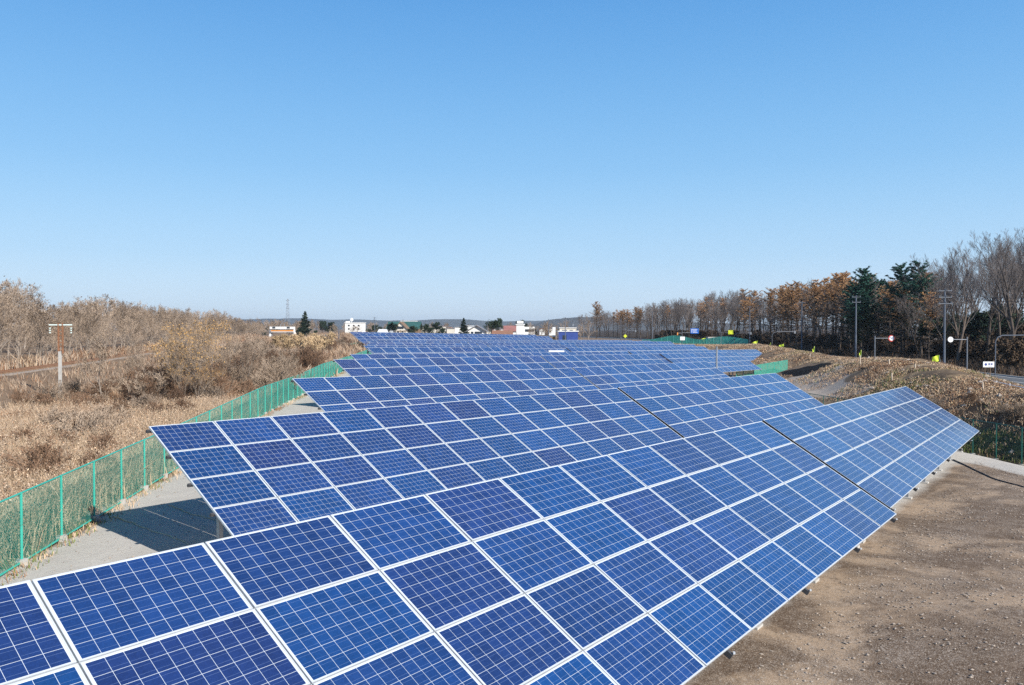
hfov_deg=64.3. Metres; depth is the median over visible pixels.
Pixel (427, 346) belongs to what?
solar table
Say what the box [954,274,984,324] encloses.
bare tree
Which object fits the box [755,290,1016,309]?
power line
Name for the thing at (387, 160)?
sky
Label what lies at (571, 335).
blue shed
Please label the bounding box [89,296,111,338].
bare tree
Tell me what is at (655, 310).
bare tree
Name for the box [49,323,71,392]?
railway pole
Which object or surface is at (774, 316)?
bare tree
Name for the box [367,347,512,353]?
solar table
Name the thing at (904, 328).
larch tree
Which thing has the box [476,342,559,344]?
solar table
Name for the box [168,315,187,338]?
bare tree
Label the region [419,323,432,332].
garden tree
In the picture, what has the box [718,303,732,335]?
bare tree
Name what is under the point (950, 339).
road sign
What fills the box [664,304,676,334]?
bare tree
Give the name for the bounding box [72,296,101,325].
bare tree
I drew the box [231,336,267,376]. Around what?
young bare tree
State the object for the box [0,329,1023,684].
ground
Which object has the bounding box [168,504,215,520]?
cable
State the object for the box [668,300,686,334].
bare tree
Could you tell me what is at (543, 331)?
bare tree
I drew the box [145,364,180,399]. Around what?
bare shrub
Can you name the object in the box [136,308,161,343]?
bare tree
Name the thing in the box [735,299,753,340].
larch tree
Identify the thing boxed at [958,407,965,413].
bank bush
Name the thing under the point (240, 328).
bare tree
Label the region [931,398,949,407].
bank bush
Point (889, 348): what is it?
undergrowth bush
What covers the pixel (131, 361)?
young bare tree
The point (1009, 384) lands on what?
guard rail
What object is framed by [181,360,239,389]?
bare shrub
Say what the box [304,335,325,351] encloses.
tan leaved tree
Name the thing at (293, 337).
tan leaved tree
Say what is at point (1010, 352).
undergrowth bush
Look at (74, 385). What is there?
bare shrub
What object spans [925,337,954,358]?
undergrowth bush
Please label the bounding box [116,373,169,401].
bare shrub
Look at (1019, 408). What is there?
bank bush
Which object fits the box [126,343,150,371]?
young bare tree
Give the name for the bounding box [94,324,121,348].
bare tree
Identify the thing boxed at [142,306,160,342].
bare tree
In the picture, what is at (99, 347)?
young bare tree
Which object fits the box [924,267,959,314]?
bare tree
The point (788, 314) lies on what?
larch tree
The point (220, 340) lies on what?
yellow leaved tree
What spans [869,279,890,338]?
tree
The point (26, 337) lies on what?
bare tree
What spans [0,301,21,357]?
bare tree
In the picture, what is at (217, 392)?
bare shrub
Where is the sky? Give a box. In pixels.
[0,0,1023,326]
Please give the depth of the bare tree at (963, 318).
113.46 m
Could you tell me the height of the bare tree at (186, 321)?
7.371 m
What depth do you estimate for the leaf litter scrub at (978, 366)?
133.01 m
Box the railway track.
[0,340,251,375]
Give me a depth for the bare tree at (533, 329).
249.95 m
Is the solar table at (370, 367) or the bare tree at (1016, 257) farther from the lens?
the bare tree at (1016, 257)
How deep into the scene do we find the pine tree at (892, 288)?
137.87 m
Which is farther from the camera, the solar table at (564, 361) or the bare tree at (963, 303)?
the bare tree at (963, 303)
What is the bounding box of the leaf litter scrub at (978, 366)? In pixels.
[665,334,1023,376]
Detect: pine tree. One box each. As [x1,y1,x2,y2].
[840,266,882,355]
[840,283,865,350]
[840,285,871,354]
[842,299,872,350]
[857,283,883,353]
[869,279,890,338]
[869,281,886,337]
[876,262,921,355]
[876,295,906,343]
[894,300,917,340]
[900,260,946,356]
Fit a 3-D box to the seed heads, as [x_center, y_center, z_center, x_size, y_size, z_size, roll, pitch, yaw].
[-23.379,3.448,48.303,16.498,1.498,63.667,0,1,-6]
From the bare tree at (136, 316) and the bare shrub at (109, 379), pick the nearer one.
the bare shrub at (109, 379)
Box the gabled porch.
[396,322,411,332]
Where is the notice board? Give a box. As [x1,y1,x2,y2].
[983,362,993,375]
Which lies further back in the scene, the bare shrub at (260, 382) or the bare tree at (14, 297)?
the bare tree at (14, 297)
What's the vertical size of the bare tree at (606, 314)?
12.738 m
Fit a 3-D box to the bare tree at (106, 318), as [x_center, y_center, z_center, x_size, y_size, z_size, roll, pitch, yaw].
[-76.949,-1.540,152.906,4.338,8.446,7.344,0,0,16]
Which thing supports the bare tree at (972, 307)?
on the ground at (792, 617)
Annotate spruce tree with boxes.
[296,311,311,336]
[458,318,468,333]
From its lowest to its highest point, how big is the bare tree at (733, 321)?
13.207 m
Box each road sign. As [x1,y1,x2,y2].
[677,328,698,339]
[874,335,894,356]
[948,337,967,368]
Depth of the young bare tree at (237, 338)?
97.21 m
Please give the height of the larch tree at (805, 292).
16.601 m
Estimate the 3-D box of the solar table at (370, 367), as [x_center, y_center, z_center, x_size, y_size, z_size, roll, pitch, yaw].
[-2.856,2.698,57.381,3.543,3.608,22.492,1,1,36]
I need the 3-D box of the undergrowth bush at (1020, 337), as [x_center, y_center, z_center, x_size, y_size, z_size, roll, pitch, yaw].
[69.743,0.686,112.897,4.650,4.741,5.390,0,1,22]
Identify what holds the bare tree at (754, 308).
on the ground at (792, 617)
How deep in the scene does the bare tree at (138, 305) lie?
255.39 m
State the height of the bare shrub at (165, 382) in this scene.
3.399 m
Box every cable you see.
[113,516,189,544]
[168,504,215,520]
[953,459,1023,486]
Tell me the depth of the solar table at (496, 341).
157.97 m
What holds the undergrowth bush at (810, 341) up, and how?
on the ground at (792, 617)
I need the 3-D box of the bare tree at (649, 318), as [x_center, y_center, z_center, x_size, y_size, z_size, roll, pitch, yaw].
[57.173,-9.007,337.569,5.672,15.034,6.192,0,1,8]
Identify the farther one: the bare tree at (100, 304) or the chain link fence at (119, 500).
the bare tree at (100, 304)
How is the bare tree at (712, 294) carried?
on the ground at (792, 617)
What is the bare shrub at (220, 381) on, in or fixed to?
on the ground at (792, 617)
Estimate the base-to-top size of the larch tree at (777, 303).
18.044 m
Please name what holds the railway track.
on the ground at (792, 617)
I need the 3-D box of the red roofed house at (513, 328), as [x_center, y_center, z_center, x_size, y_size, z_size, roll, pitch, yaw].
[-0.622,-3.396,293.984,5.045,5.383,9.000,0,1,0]
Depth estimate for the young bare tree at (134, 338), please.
95.20 m
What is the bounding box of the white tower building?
[515,321,534,334]
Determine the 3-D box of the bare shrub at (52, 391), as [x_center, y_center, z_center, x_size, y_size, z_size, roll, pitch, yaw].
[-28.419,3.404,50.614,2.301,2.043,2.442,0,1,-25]
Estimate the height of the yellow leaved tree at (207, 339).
5.910 m
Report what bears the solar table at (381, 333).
on the ground at (792, 617)
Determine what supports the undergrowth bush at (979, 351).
on the ground at (792, 617)
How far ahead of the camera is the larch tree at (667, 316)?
320.70 m
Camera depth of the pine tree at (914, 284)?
133.57 m
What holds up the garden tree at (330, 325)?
on the ground at (792, 617)
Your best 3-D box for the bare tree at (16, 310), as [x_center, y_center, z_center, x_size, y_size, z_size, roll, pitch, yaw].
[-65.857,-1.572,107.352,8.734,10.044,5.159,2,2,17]
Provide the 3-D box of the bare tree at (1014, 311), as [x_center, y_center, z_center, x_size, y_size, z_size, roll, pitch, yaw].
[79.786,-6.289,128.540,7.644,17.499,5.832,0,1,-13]
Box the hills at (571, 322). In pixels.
[446,317,911,329]
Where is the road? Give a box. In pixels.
[543,335,1023,385]
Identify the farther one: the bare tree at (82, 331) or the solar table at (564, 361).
the bare tree at (82, 331)
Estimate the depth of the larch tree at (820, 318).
215.46 m
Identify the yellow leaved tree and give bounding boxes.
[144,322,221,365]
[151,330,196,388]
[153,319,230,394]
[162,318,227,372]
[186,334,230,367]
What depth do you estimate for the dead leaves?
63.08 m
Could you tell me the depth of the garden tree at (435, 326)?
288.21 m
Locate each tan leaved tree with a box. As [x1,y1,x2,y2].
[271,335,295,351]
[278,332,303,349]
[289,333,315,348]
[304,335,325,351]
[309,331,336,351]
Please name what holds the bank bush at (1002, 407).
on the ground at (792, 617)
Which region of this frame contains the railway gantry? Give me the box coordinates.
[269,324,295,335]
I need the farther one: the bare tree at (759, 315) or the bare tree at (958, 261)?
the bare tree at (759, 315)
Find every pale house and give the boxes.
[446,328,454,332]
[455,327,462,333]
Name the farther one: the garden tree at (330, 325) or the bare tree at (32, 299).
the garden tree at (330, 325)
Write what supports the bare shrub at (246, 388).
on the ground at (792, 617)
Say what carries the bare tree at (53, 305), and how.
on the ground at (792, 617)
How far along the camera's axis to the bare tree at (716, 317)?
258.75 m
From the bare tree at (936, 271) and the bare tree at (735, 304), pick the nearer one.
the bare tree at (936, 271)
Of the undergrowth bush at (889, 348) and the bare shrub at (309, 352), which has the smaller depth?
the bare shrub at (309, 352)
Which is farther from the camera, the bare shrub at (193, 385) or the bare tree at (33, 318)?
the bare tree at (33, 318)
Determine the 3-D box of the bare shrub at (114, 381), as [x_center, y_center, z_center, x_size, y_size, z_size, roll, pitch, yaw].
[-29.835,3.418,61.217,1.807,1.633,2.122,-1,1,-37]
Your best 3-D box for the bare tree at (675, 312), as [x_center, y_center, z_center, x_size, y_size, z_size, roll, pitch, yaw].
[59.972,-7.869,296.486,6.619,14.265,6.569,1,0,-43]
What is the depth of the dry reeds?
27.23 m
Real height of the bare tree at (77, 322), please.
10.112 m
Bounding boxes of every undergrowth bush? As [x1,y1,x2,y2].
[664,330,673,335]
[695,330,706,337]
[731,334,742,339]
[748,333,764,343]
[761,338,772,344]
[774,337,788,345]
[777,338,789,345]
[802,335,817,346]
[812,341,822,347]
[816,334,830,342]
[822,341,831,350]
[827,337,845,349]
[864,337,876,350]
[871,342,884,353]
[873,334,894,342]
[882,343,899,354]
[893,337,913,350]
[905,343,924,356]
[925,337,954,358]
[937,333,975,360]
[961,328,977,347]
[968,348,974,360]
[971,339,992,363]
[973,334,996,345]
[982,336,1023,370]
[1000,331,1023,353]
[1016,325,1023,332]
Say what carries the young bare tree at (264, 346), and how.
on the ground at (792, 617)
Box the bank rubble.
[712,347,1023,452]
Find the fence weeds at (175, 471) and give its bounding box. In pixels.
[0,372,343,585]
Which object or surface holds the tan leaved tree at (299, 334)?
on the ground at (792, 617)
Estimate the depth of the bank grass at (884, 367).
65.35 m
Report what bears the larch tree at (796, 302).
on the ground at (792, 617)
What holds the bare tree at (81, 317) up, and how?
on the ground at (792, 617)
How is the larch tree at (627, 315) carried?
on the ground at (792, 617)
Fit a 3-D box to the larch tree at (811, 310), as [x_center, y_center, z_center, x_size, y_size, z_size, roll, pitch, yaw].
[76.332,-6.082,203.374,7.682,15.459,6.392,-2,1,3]
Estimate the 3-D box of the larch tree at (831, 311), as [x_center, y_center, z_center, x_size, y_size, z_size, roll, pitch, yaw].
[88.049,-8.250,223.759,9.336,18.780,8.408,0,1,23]
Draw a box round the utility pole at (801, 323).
[799,301,804,349]
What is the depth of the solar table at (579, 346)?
134.40 m
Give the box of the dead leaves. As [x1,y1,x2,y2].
[696,344,1023,461]
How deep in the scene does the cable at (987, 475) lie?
31.99 m
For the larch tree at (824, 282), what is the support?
on the ground at (792, 617)
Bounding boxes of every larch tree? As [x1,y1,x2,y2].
[588,301,604,338]
[610,312,616,336]
[612,309,620,336]
[619,310,626,337]
[623,309,632,337]
[630,306,639,337]
[634,308,645,337]
[659,305,675,332]
[692,303,705,328]
[700,296,711,331]
[701,302,718,334]
[716,297,730,335]
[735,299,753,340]
[737,288,755,333]
[743,296,760,341]
[750,290,765,332]
[761,304,778,338]
[762,287,776,336]
[767,285,792,334]
[767,287,792,342]
[773,296,788,336]
[775,285,800,340]
[776,290,807,343]
[778,282,806,346]
[783,297,808,346]
[787,280,805,341]
[797,279,831,347]
[798,285,821,336]
[801,289,825,337]
[802,283,826,334]
[810,288,828,337]
[811,283,837,341]
[817,277,829,333]
[821,278,834,333]
[822,273,840,334]
[823,282,844,336]
[824,271,854,351]
[825,279,854,336]
[829,273,855,338]
[835,289,849,344]
[836,280,859,349]
[866,291,888,343]
[870,281,900,350]
[887,285,915,350]
[888,290,919,355]
[913,271,939,348]
[914,291,943,356]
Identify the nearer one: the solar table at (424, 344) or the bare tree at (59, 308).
the solar table at (424, 344)
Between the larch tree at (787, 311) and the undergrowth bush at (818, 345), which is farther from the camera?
the larch tree at (787, 311)
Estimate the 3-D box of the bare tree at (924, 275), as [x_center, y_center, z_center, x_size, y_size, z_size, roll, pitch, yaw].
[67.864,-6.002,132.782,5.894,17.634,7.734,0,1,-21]
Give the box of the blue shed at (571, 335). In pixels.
[556,331,578,339]
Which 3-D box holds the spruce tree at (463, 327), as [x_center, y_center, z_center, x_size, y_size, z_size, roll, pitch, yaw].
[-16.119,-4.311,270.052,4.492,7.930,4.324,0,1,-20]
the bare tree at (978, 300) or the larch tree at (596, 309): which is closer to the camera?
the bare tree at (978, 300)
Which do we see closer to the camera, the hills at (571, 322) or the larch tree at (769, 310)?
the larch tree at (769, 310)
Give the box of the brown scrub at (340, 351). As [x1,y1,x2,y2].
[0,332,367,397]
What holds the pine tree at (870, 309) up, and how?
on the ground at (792, 617)
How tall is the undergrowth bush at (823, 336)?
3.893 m
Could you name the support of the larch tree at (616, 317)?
on the ground at (792, 617)
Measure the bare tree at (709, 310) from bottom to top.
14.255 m
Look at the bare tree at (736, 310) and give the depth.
242.06 m
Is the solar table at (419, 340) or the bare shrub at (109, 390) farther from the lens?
the solar table at (419, 340)
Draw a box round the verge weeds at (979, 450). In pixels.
[961,428,1023,465]
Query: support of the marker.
on the ground at (792, 617)
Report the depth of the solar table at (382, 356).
69.47 m
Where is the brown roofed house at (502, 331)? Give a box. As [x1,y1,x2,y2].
[492,330,512,333]
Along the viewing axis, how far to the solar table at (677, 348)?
132.04 m
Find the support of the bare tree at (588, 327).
on the ground at (792, 617)
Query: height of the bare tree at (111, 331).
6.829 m
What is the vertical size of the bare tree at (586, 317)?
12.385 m
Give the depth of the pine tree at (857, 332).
159.97 m
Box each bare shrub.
[0,422,38,445]
[0,430,72,480]
[5,389,34,407]
[30,390,57,408]
[32,403,77,427]
[33,382,73,402]
[40,428,88,444]
[50,405,121,437]
[50,411,85,422]
[54,378,83,395]
[62,386,75,403]
[62,451,82,462]
[63,391,91,405]
[68,417,105,432]
[77,449,125,473]
[81,383,104,397]
[81,426,123,455]
[83,399,132,423]
[86,379,102,388]
[87,394,108,403]
[92,391,112,402]
[97,399,132,412]
[98,385,116,399]
[100,376,118,383]
[100,380,117,388]
[101,378,122,388]
[116,366,171,400]
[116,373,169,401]
[117,388,130,399]
[125,365,175,394]
[128,392,161,408]
[132,392,159,411]
[140,360,178,399]
[140,401,173,414]
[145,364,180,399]
[160,360,203,387]
[165,388,192,400]
[166,356,225,395]
[167,368,215,397]
[168,395,198,413]
[178,374,226,396]
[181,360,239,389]
[196,383,227,400]
[199,372,239,397]
[205,356,231,378]
[219,363,261,394]
[221,353,259,386]
[230,377,257,395]
[245,369,274,393]
[252,360,306,394]
[256,345,283,358]
[256,359,289,381]
[260,349,285,358]
[261,348,300,377]
[283,347,299,357]
[284,345,324,368]
[287,345,307,361]
[291,364,301,374]
[294,354,319,369]
[314,351,331,369]
[327,340,338,347]
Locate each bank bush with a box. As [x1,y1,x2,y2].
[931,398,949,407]
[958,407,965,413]
[960,391,982,403]
[996,403,1012,412]
[1000,408,1015,421]
[1011,401,1023,415]
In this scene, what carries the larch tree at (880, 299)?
on the ground at (792, 617)
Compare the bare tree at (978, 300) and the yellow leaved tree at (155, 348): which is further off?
the bare tree at (978, 300)
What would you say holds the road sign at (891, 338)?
on the ground at (792, 617)
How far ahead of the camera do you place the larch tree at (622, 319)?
356.09 m
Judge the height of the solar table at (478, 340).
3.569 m
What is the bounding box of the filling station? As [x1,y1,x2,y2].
[558,328,575,330]
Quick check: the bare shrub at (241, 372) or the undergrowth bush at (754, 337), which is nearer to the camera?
the bare shrub at (241, 372)
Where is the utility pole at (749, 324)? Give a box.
[749,306,749,342]
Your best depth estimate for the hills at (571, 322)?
3227.39 m
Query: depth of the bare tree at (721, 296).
329.41 m
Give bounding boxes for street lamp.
[995,335,1023,374]
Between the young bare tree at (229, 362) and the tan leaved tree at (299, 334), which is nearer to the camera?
the young bare tree at (229, 362)
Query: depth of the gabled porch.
317.96 m
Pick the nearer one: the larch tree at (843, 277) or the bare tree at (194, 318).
the larch tree at (843, 277)
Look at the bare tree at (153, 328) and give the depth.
166.57 m
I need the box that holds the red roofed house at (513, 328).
[503,326,515,333]
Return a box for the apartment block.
[344,318,365,332]
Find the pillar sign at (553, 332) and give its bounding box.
[552,327,554,339]
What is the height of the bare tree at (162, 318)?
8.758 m
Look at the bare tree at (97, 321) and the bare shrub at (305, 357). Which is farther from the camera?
the bare tree at (97, 321)
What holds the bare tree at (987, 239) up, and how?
on the ground at (792, 617)
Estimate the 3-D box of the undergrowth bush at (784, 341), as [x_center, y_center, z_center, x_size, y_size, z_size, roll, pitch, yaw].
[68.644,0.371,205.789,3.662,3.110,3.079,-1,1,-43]
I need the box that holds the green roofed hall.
[386,322,422,332]
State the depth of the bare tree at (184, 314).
256.49 m
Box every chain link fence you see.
[0,350,371,575]
[642,335,747,344]
[736,360,787,376]
[808,393,1023,464]
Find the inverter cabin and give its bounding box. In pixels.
[548,350,563,351]
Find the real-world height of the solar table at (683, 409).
3.533 m
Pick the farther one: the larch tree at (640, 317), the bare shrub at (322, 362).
the larch tree at (640, 317)
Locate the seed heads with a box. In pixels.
[0,368,308,516]
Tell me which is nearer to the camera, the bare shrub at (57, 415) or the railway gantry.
the bare shrub at (57, 415)
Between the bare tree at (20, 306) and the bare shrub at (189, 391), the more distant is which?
the bare tree at (20, 306)
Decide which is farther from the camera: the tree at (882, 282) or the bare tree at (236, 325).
the bare tree at (236, 325)
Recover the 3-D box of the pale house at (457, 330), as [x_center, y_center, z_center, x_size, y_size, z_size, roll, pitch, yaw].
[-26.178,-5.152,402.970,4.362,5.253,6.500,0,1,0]
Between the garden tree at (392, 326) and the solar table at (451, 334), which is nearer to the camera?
the solar table at (451, 334)
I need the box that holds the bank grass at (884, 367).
[694,343,1023,458]
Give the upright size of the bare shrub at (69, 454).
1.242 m
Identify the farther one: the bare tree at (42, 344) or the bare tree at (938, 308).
the bare tree at (938, 308)
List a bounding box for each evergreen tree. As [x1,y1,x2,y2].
[917,318,961,342]
[928,308,971,339]
[960,305,1004,345]
[985,306,1023,336]
[996,309,1023,337]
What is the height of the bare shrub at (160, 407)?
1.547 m
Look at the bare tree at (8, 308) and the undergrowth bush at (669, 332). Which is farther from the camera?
the undergrowth bush at (669, 332)
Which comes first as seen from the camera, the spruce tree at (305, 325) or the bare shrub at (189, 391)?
the bare shrub at (189, 391)
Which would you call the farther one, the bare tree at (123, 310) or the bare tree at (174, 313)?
the bare tree at (174, 313)
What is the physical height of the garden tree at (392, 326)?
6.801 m
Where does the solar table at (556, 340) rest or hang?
on the ground at (792, 617)
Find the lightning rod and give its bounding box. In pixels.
[716,346,717,368]
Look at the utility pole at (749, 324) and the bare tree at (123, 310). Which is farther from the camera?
the utility pole at (749, 324)
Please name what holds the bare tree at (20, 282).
on the ground at (792, 617)
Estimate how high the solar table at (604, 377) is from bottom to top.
3.557 m
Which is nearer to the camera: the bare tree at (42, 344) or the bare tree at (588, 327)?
the bare tree at (42, 344)
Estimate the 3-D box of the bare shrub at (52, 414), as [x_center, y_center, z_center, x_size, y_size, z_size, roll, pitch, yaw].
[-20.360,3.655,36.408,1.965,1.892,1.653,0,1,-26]
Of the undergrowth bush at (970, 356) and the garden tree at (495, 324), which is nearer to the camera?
the undergrowth bush at (970, 356)
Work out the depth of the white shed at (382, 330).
311.71 m
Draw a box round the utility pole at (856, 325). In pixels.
[852,295,860,357]
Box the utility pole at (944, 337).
[939,289,951,361]
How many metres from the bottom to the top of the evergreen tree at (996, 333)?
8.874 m
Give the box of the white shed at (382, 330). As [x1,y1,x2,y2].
[378,329,396,332]
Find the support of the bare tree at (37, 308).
on the ground at (792, 617)
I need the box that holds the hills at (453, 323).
[13,318,991,329]
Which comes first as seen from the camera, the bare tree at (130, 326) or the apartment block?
the bare tree at (130, 326)
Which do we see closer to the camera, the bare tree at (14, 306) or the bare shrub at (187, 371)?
the bare shrub at (187, 371)
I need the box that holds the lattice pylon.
[285,299,289,326]
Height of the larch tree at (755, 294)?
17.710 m
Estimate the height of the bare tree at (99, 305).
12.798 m
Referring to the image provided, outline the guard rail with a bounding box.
[991,380,1023,387]
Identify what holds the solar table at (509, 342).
on the ground at (792, 617)
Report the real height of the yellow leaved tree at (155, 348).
5.829 m
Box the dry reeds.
[0,368,330,569]
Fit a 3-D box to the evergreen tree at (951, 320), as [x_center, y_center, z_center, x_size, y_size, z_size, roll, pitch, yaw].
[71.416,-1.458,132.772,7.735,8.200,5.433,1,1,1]
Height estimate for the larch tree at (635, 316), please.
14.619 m
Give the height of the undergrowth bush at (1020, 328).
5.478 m
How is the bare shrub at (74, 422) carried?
on the ground at (792, 617)
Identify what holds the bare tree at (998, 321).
on the ground at (792, 617)
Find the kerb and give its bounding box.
[584,336,1023,377]
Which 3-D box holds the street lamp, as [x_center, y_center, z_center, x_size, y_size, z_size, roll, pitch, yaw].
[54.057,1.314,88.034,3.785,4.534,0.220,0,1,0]
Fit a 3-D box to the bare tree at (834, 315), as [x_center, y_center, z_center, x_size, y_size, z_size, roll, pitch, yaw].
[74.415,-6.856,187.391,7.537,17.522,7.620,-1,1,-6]
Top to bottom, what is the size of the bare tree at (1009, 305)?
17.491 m
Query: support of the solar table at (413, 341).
on the ground at (792, 617)
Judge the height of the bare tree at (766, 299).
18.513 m
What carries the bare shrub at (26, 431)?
on the ground at (792, 617)
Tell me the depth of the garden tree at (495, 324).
284.38 m
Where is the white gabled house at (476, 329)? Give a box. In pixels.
[465,325,488,333]
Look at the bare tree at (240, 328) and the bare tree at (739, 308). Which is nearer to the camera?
the bare tree at (739, 308)
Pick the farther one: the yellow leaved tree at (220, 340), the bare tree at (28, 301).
the bare tree at (28, 301)
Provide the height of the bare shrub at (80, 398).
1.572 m
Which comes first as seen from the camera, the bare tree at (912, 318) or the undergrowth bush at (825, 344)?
the bare tree at (912, 318)
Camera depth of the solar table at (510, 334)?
211.45 m
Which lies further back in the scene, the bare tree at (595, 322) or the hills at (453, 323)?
the hills at (453, 323)
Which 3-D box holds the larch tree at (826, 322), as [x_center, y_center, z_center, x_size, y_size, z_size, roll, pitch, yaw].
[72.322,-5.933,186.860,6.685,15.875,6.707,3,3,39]
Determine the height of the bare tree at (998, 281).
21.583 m
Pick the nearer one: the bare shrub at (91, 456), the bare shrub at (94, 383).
the bare shrub at (91, 456)
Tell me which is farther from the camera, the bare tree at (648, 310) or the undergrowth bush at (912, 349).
the bare tree at (648, 310)
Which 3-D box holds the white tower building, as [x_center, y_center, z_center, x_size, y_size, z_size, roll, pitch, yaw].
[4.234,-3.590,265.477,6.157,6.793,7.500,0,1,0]
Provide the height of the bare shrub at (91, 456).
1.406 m
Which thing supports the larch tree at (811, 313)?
on the ground at (792, 617)
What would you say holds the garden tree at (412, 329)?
on the ground at (792, 617)
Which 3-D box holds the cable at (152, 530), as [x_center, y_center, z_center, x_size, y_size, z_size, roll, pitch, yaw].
[-9.380,4.902,21.268,4.114,0.174,0.146,1,1,39]
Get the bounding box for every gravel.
[9,409,280,580]
[749,463,1023,684]
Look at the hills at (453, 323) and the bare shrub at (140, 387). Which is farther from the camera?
the hills at (453, 323)
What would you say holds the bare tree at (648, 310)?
on the ground at (792, 617)
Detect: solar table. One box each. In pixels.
[0,421,896,684]
[146,388,681,538]
[291,368,598,411]
[332,356,554,376]
[349,332,423,342]
[349,352,522,358]
[352,333,436,345]
[363,345,487,353]
[366,343,476,345]
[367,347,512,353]
[368,341,458,341]
[368,342,467,343]
[379,340,459,340]
[424,333,484,334]
[432,335,500,339]
[459,340,528,341]
[460,340,499,340]
[468,341,541,342]
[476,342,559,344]
[485,334,535,335]
[487,345,578,351]
[496,335,552,339]
[519,351,629,355]
[529,340,584,341]
[541,354,670,367]
[543,341,602,341]
[557,342,623,344]
[566,347,649,352]
[572,361,728,388]
[576,345,644,347]
[585,340,631,340]
[603,341,648,341]
[617,373,823,437]
[621,341,674,344]
[628,350,705,353]
[643,344,694,346]
[646,346,708,350]
[660,352,760,376]
[703,349,762,361]
[762,386,979,543]
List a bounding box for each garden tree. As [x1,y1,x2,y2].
[319,320,328,330]
[322,321,337,332]
[365,325,378,331]
[386,322,398,331]
[407,325,417,332]
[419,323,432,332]
[426,321,443,332]
[483,318,503,333]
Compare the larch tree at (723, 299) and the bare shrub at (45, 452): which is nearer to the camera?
the bare shrub at (45, 452)
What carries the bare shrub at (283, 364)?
on the ground at (792, 617)
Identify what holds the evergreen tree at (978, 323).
on the ground at (792, 617)
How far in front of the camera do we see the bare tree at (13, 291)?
126.87 m
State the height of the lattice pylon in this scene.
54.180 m
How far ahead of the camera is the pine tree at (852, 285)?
163.78 m
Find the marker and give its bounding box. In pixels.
[932,355,939,361]
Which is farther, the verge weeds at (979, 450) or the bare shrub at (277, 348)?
the bare shrub at (277, 348)
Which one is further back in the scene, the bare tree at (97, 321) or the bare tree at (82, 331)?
the bare tree at (97, 321)
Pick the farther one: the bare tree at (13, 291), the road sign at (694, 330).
the road sign at (694, 330)
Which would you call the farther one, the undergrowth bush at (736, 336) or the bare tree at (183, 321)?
the undergrowth bush at (736, 336)
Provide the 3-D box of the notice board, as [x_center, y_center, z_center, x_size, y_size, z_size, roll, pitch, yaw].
[36.281,2.150,62.072,0.840,1.396,0.125,0,1,0]
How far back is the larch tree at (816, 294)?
181.57 m
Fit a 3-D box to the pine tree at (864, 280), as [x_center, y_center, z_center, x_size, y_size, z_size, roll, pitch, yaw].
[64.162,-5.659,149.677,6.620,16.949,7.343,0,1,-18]
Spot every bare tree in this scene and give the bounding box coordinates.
[0,281,19,309]
[0,285,19,310]
[0,288,33,350]
[0,292,26,359]
[0,293,14,337]
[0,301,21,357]
[0,312,49,362]
[1,276,38,321]
[1,276,38,357]
[1,287,30,318]
[4,315,42,357]
[8,283,45,354]
[8,287,33,345]
[16,302,54,355]
[17,295,48,347]
[18,299,53,351]
[18,302,64,355]
[20,318,71,361]
[36,314,56,359]
[37,304,62,350]
[41,318,65,353]
[46,311,82,352]
[49,306,81,354]
[52,306,76,350]
[52,310,90,353]
[55,301,85,347]
[63,303,103,358]
[64,302,86,350]
[66,300,85,348]
[67,302,107,340]
[67,312,96,350]
[68,335,121,393]
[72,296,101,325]
[80,305,115,346]
[86,294,122,347]
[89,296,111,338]
[94,313,121,347]
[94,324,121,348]
[101,315,132,350]
[102,301,133,344]
[108,304,125,345]
[110,301,135,347]
[111,308,135,349]
[112,323,143,344]
[114,314,145,346]
[114,357,142,378]
[117,317,147,345]
[119,345,153,374]
[120,315,146,345]
[122,316,146,346]
[122,335,146,362]
[126,300,147,313]
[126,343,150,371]
[128,307,151,345]
[135,310,164,343]
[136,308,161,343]
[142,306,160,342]
[149,310,167,340]
[150,308,171,341]
[152,306,175,343]
[152,310,178,339]
[153,314,167,339]
[158,318,178,338]
[167,307,182,336]
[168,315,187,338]
[175,309,191,320]
[179,317,193,342]
[187,312,203,337]
[215,344,253,379]
[216,341,232,356]
[225,336,241,356]
[228,333,242,355]
[229,319,239,333]
[229,332,273,376]
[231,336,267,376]
[237,325,244,335]
[249,337,274,356]
[250,335,270,353]
[527,326,535,334]
[536,323,549,335]
[575,315,585,336]
[575,322,582,337]
[583,321,596,339]
[584,313,594,331]
[591,314,601,331]
[599,312,608,336]
[605,312,612,333]
[643,303,660,337]
[645,303,655,336]
[645,306,655,338]
[650,303,663,331]
[655,303,668,329]
[657,300,673,324]
[657,304,666,336]
[660,307,671,335]
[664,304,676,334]
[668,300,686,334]
[670,302,686,335]
[672,301,685,329]
[675,298,694,333]
[678,301,696,333]
[681,308,693,335]
[683,304,695,334]
[690,299,706,327]
[701,297,717,331]
[703,291,721,325]
[705,297,720,334]
[705,301,718,336]
[706,297,726,336]
[712,290,730,329]
[713,297,730,336]
[713,306,733,336]
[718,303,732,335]
[719,289,738,331]
[725,304,738,335]
[727,289,754,334]
[727,291,752,337]
[728,290,741,330]
[745,304,758,330]
[748,296,765,333]
[752,298,765,337]
[757,305,774,337]
[763,287,774,322]
[766,295,776,331]
[767,297,785,336]
[789,297,814,345]
[794,301,813,346]
[800,278,826,341]
[810,290,835,340]
[819,277,843,336]
[827,284,846,348]
[869,280,895,353]
[894,293,928,356]
[900,255,957,338]
[900,279,925,343]
[919,290,957,342]
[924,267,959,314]
[924,282,974,339]
[925,265,967,357]
[927,259,959,311]
[929,246,973,318]
[929,254,982,336]
[933,251,973,333]
[943,240,991,329]
[943,256,996,360]
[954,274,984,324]
[955,258,990,312]
[961,227,1023,338]
[961,235,1023,339]
[965,230,1021,300]
[971,231,1023,303]
[971,236,1023,361]
[977,257,1017,305]
[980,256,1012,337]
[984,257,1023,333]
[989,227,1023,290]
[999,250,1023,331]
[1003,237,1023,305]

